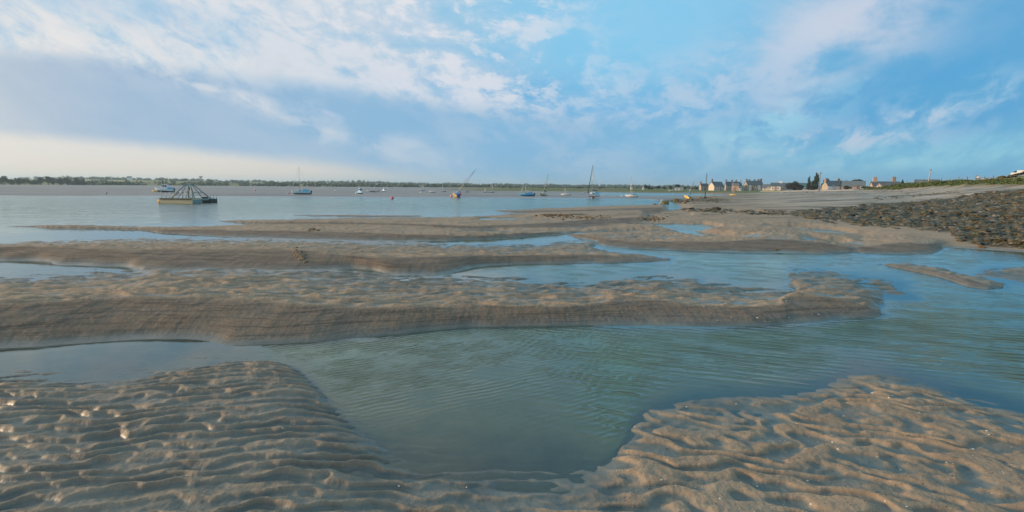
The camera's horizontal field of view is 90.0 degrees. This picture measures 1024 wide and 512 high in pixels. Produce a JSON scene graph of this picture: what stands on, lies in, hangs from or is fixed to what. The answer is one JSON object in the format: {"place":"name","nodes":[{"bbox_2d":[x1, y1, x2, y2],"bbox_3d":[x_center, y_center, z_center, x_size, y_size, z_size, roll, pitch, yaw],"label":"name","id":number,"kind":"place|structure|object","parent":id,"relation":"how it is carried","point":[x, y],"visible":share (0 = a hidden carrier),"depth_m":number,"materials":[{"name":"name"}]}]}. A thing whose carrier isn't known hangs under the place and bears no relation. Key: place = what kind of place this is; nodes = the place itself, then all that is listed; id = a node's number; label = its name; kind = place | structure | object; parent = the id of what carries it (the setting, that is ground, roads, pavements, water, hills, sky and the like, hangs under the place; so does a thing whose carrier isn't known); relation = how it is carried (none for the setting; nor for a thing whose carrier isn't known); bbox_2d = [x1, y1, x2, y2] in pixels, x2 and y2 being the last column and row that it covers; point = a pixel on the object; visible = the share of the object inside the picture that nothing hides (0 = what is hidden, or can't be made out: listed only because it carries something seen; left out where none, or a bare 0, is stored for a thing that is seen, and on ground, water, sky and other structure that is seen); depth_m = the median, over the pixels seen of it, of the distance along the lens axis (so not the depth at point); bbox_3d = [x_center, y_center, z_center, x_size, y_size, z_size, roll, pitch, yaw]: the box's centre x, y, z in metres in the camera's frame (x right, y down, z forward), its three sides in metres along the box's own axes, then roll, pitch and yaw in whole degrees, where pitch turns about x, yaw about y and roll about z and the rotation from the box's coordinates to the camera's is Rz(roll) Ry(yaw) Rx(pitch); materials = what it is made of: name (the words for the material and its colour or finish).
{"place":"outdoors","nodes":[
{"label":"outdoors","id":0,"kind":"place"},
{"bbox_2d":[155,184,174,191],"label":"motor boat","id":1,"kind":"object","parent":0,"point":[165,188],"visible":0.93,"depth_m":125.63,"materials":[{"name":"paint"}]},
{"bbox_2d":[0,175,1023,511],"bbox_3d":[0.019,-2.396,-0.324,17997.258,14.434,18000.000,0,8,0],"label":"ground","id":2,"kind":"structure","parent":0,"point":[170,375],"depth_m":6.58,"materials":[{"name":"beige sand"}]},
{"bbox_2d":[0,176,9,184],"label":"tree","id":3,"kind":"object","parent":2,"relation":"on","point":[6,179],"visible":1,"depth_m":451.52,"materials":[{"name":"green plant"}]},
{"bbox_2d":[14,178,24,184],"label":"tree","id":4,"kind":"object","parent":2,"relation":"on","point":[18,181],"visible":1,"depth_m":457.85,"materials":[{"name":"green plant"}]},
{"bbox_2d":[20,179,29,184],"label":"tree","id":5,"kind":"object","parent":2,"relation":"on","point":[25,180],"visible":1,"depth_m":461.37,"materials":[{"name":"green plant"}]},
{"bbox_2d":[28,179,38,184],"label":"tree","id":6,"kind":"object","parent":2,"relation":"on","point":[31,182],"visible":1,"depth_m":464.52,"materials":[{"name":"green plant"}]},
{"bbox_2d":[37,177,44,183],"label":"tree","id":7,"kind":"object","parent":2,"relation":"on","point":[41,180],"visible":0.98,"depth_m":467.70,"materials":[{"name":"green plant"}]},
{"bbox_2d":[45,176,51,184],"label":"tree","id":8,"kind":"object","parent":2,"relation":"on","point":[47,179],"visible":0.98,"depth_m":470.28,"materials":[{"name":"green plant"}]},
{"bbox_2d":[50,178,58,184],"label":"tree","id":9,"kind":"object","parent":2,"relation":"on","point":[53,181],"visible":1,"depth_m":473.28,"materials":[{"name":"green plant"}]},
{"bbox_2d":[55,177,66,184],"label":"tree","id":10,"kind":"object","parent":2,"relation":"on","point":[61,182],"visible":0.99,"depth_m":476.63,"materials":[{"name":"green plant"}]},
{"bbox_2d":[62,177,71,184],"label":"tree","id":11,"kind":"object","parent":2,"relation":"on","point":[68,181],"visible":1,"depth_m":479.70,"materials":[{"name":"green plant"}]},
{"bbox_2d":[70,177,80,184],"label":"tree","id":12,"kind":"object","parent":2,"relation":"on","point":[76,180],"visible":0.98,"depth_m":483.97,"materials":[{"name":"green plant"}]},
{"bbox_2d":[293,247,308,262],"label":"sand clods","id":13,"kind":"object","parent":2,"relation":"on","point":[299,254],"visible":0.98,"depth_m":14.35,"materials":[{"name":"beige sand"}]},
{"bbox_2d":[9,175,841,188],"bbox_3d":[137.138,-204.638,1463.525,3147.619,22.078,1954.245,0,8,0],"label":"woodland","id":14,"kind":"object","parent":2,"relation":"on","point":[352,183],"visible":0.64,"depth_m":808.48,"materials":[{"name":"green plant"}]},
{"bbox_2d":[534,213,572,217],"bbox_3d":[2.944,-2.885,36.645,2.741,0.226,3.224,4,8,24],"label":"seaweed clump","id":15,"kind":"object","parent":2,"relation":"on","point":[557,215],"visible":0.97,"depth_m":36.82,"materials":[{"name":"brown plant"}]},
{"bbox_2d":[559,215,631,219],"bbox_3d":[4.968,-2.563,34.392,5.391,0.182,4.530,0,8,0],"label":"seaweed clump","id":16,"kind":"object","parent":2,"relation":"on","point":[580,217],"visible":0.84,"depth_m":34.66,"materials":[{"name":"brown plant"}]},
{"bbox_2d":[637,215,667,221],"bbox_3d":[9.816,-2.679,35.823,1.924,0.241,7.779,3,8,20],"label":"seaweed clump","id":17,"kind":"object","parent":2,"relation":"on","point":[653,218],"visible":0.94,"depth_m":35.27,"materials":[{"name":"brown plant"}]},
{"bbox_2d":[684,183,693,198],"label":"sailing boat","id":18,"kind":"object","parent":2,"relation":"on","point":[686,196],"visible":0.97,"depth_m":96.43,"materials":[{"name":"paint"}]},
{"bbox_2d":[699,181,707,189],"bbox_3d":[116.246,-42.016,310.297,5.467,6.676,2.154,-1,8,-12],"label":"house","id":19,"kind":"structure","parent":2,"relation":"on","point":[702,186],"depth_m":309.52,"materials":[{"name":"paint"}]},
{"bbox_2d":[708,179,723,190],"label":"house","id":20,"kind":"structure","parent":2,"relation":"on","point":[715,186],"depth_m":298.35,"materials":[{"name":"stone"}]},
{"bbox_2d":[724,179,741,189],"bbox_3d":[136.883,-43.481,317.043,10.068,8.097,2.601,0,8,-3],"label":"house","id":21,"kind":"structure","parent":2,"relation":"on","point":[727,185],"depth_m":316.22,"materials":[{"name":"stone"}]},
{"bbox_2d":[731,183,738,190],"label":"house","id":22,"kind":"structure","parent":2,"relation":"on","point":[735,186],"depth_m":286.82,"materials":[{"name":"stone"}]},
{"bbox_2d":[744,178,762,190],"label":"house","id":23,"kind":"structure","parent":2,"relation":"on","point":[754,185],"depth_m":286.90,"materials":[{"name":"stone"}]},
{"bbox_2d":[762,184,770,190],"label":"outbuilding","id":24,"kind":"structure","parent":2,"relation":"on","point":[765,187],"depth_m":278.13,"materials":[{"name":"paint"}]},
{"bbox_2d":[771,180,781,189],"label":"house","id":25,"kind":"structure","parent":2,"relation":"on","point":[775,186],"depth_m":272.37,"materials":[{"name":"paint"}]},
{"bbox_2d":[781,183,801,189],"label":"house","id":26,"kind":"structure","parent":2,"relation":"on","point":[783,185],"depth_m":289.57,"materials":[{"name":"stone"}]},
{"bbox_2d":[785,181,803,189],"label":"bush","id":27,"kind":"object","parent":2,"relation":"on","point":[794,185],"visible":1,"depth_m":252.73,"materials":[{"name":"green plant"}]},
{"bbox_2d":[807,185,815,189],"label":"shrub","id":28,"kind":"object","parent":2,"relation":"on","point":[810,187],"visible":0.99,"depth_m":236.18,"materials":[{"name":"green plant"}]},
{"bbox_2d":[810,172,819,189],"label":"poplar tree","id":29,"kind":"object","parent":2,"relation":"on","point":[815,183],"visible":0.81,"depth_m":242.01,"materials":[{"name":"green plant"}]},
{"bbox_2d":[821,178,840,189],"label":"house","id":30,"kind":"structure","parent":2,"relation":"on","point":[830,185],"depth_m":222.18,"materials":[{"name":"stone"}]},
{"bbox_2d":[653,189,1023,248],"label":"foreshore stones","id":31,"kind":"object","parent":2,"relation":"on","point":[1020,240],"visible":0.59,"depth_m":34.61,"materials":[{"name":"brown stone"}]},
{"bbox_2d":[844,212,858,215],"bbox_3d":[24.032,-2.977,36.296,0.843,0.275,1.204,-4,9,-32],"label":"seaweed rock","id":32,"kind":"object","parent":2,"relation":"on","point":[852,214],"visible":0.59,"depth_m":36.08,"materials":[{"name":"stone"}]},
{"bbox_2d":[841,181,865,188],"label":"barn","id":33,"kind":"structure","parent":2,"relation":"on","point":[856,184],"depth_m":217.64,"materials":[{"name":"stone"}]},
{"bbox_2d":[861,218,873,221],"bbox_3d":[21.407,-2.171,30.796,1.062,0.270,0.698,1,8,1],"label":"seaweed rock","id":34,"kind":"object","parent":2,"relation":"on","point":[864,220],"visible":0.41,"depth_m":30.63,"materials":[{"name":"grey stone"}]},
{"bbox_2d":[869,176,899,186],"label":"house","id":35,"kind":"structure","parent":2,"relation":"on","point":[874,182],"depth_m":194.77,"materials":[{"name":"stone"}]},
{"bbox_2d":[916,212,933,216],"bbox_3d":[26.485,-2.655,32.861,0.747,0.336,0.976,-3,8,-23],"label":"seaweed rock","id":36,"kind":"object","parent":2,"relation":"on","point":[924,214],"visible":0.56,"depth_m":32.71,"materials":[{"name":"stone"}]},
{"bbox_2d":[914,179,939,181],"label":"barn","id":37,"kind":"structure","parent":2,"relation":"on","point":[925,180],"depth_m":168.74,"materials":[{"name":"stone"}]},
{"bbox_2d":[859,177,1023,189],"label":"bank scrub","id":38,"kind":"object","parent":2,"relation":"on","point":[1017,180],"visible":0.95,"depth_m":102.37,"materials":[{"name":"green plant"}]},
{"bbox_2d":[941,212,962,214],"bbox_3d":[28.032,-2.686,32.639,1.141,0.299,0.836,4,8,24],"label":"seaweed rock","id":39,"kind":"object","parent":2,"relation":"on","point":[955,213],"visible":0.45,"depth_m":32.42,"materials":[{"name":"stone"}]},
{"bbox_2d":[910,174,1022,182],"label":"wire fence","id":40,"kind":"object","parent":2,"relation":"on","point":[975,179],"visible":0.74,"depth_m":91.68,"materials":[{"name":"metal"}]},
{"bbox_2d":[964,226,983,229],"bbox_3d":[21.865,-1.302,24.110,0.539,0.198,0.998,-4,9,-32],"label":"seaweed rock","id":41,"kind":"object","parent":2,"relation":"on","point":[970,228],"visible":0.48,"depth_m":24.16,"materials":[{"name":"brown stone"}]},
{"bbox_2d":[972,232,985,235],"bbox_3d":[20.048,-0.944,21.988,0.663,0.150,0.338,-1,8,-9],"label":"seaweed rock","id":42,"kind":"object","parent":2,"relation":"on","point":[978,233],"visible":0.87,"depth_m":21.87,"materials":[{"name":"stone"}]},
{"bbox_2d":[973,214,990,217],"bbox_3d":[27.393,-2.345,29.967,0.849,0.244,0.596,1,8,2],"label":"seaweed rock","id":43,"kind":"object","parent":2,"relation":"on","point":[978,215],"visible":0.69,"depth_m":29.88,"materials":[{"name":"stone"}]},
{"bbox_2d":[973,229,990,232],"bbox_3d":[21.113,-1.125,23.020,0.425,0.186,0.853,0,8,-4],"label":"seaweed rock","id":44,"kind":"object","parent":2,"relation":"on","point":[981,230],"visible":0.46,"depth_m":22.90,"materials":[{"name":"beige stone"}]},
{"bbox_2d":[1006,208,1023,211],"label":"seaweed rock","id":45,"kind":"object","parent":2,"relation":"on","point":[1018,210],"visible":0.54,"depth_m":30.73,"materials":[{"name":"stone"}]},
{"bbox_2d":[1007,172,1023,178],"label":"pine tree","id":46,"kind":"object","parent":2,"relation":"on","point":[1016,174],"visible":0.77,"depth_m":90.56,"materials":[{"name":"green plant"}]},
{"bbox_2d":[1011,203,1023,205],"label":"seaweed rock","id":47,"kind":"object","parent":2,"relation":"on","point":[1015,204],"visible":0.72,"depth_m":37.52,"materials":[{"name":"brown stone"}]},
{"bbox_2d":[1011,170,1023,174],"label":"camper van","id":48,"kind":"object","parent":2,"relation":"on","point":[1018,171],"visible":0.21,"depth_m":151.37,"materials":[{"name":"white metal"}]},
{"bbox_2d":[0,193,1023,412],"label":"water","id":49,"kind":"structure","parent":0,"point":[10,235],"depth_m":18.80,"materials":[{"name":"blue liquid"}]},
{"bbox_2d":[158,184,216,203],"bbox_3d":[-38.160,-7.229,60.270,4.506,2.438,4.403,1,8,6],"label":"work pontoon","id":50,"kind":"object","parent":49,"relation":"on","point":[182,200],"visible":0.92,"depth_m":58.58,"materials":[{"name":"metal"}]},
{"bbox_2d":[291,168,311,193],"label":"sailing boat","id":51,"kind":"object","parent":49,"relation":"on","point":[304,191],"visible":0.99,"depth_m":114.26,"materials":[{"name":"paint"}]},
{"bbox_2d":[357,188,362,193],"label":"motor boat","id":52,"kind":"object","parent":49,"relation":"on","point":[359,191],"visible":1,"depth_m":125.74,"materials":[{"name":"paint"}]},
{"bbox_2d":[452,168,476,197],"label":"sailing boat","id":53,"kind":"object","parent":49,"relation":"on","point":[456,194],"visible":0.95,"depth_m":100.59,"materials":[{"name":"paint"}]},
{"bbox_2d":[519,189,534,195],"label":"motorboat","id":54,"kind":"object","parent":49,"relation":"on","point":[528,194],"visible":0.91,"depth_m":112.75,"materials":[{"name":"paint"}]},
{"bbox_2d":[540,174,548,195],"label":"sailing boat","id":55,"kind":"object","parent":49,"relation":"on","point":[543,194],"visible":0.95,"depth_m":118.84,"materials":[{"name":"paint"}]},
{"bbox_2d":[587,166,599,197],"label":"yacht","id":56,"kind":"object","parent":49,"relation":"on","point":[594,194],"visible":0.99,"depth_m":101.58,"materials":[{"name":"paint"}]},
{"bbox_2d":[625,177,637,196],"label":"sailing boat","id":57,"kind":"object","parent":49,"relation":"on","point":[632,195],"visible":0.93,"depth_m":114.27,"materials":[{"name":"paint"}]},
{"bbox_2d":[0,0,1023,186],"label":"sky","id":58,"kind":"structure","parent":0,"point":[650,92],"materials":[{"name":"blue"}]},
{"bbox_2d":[803,190,843,190],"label":"shore road","id":59,"kind":"structure","parent":0,"point":[823,190],"depth_m":177.43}
]}

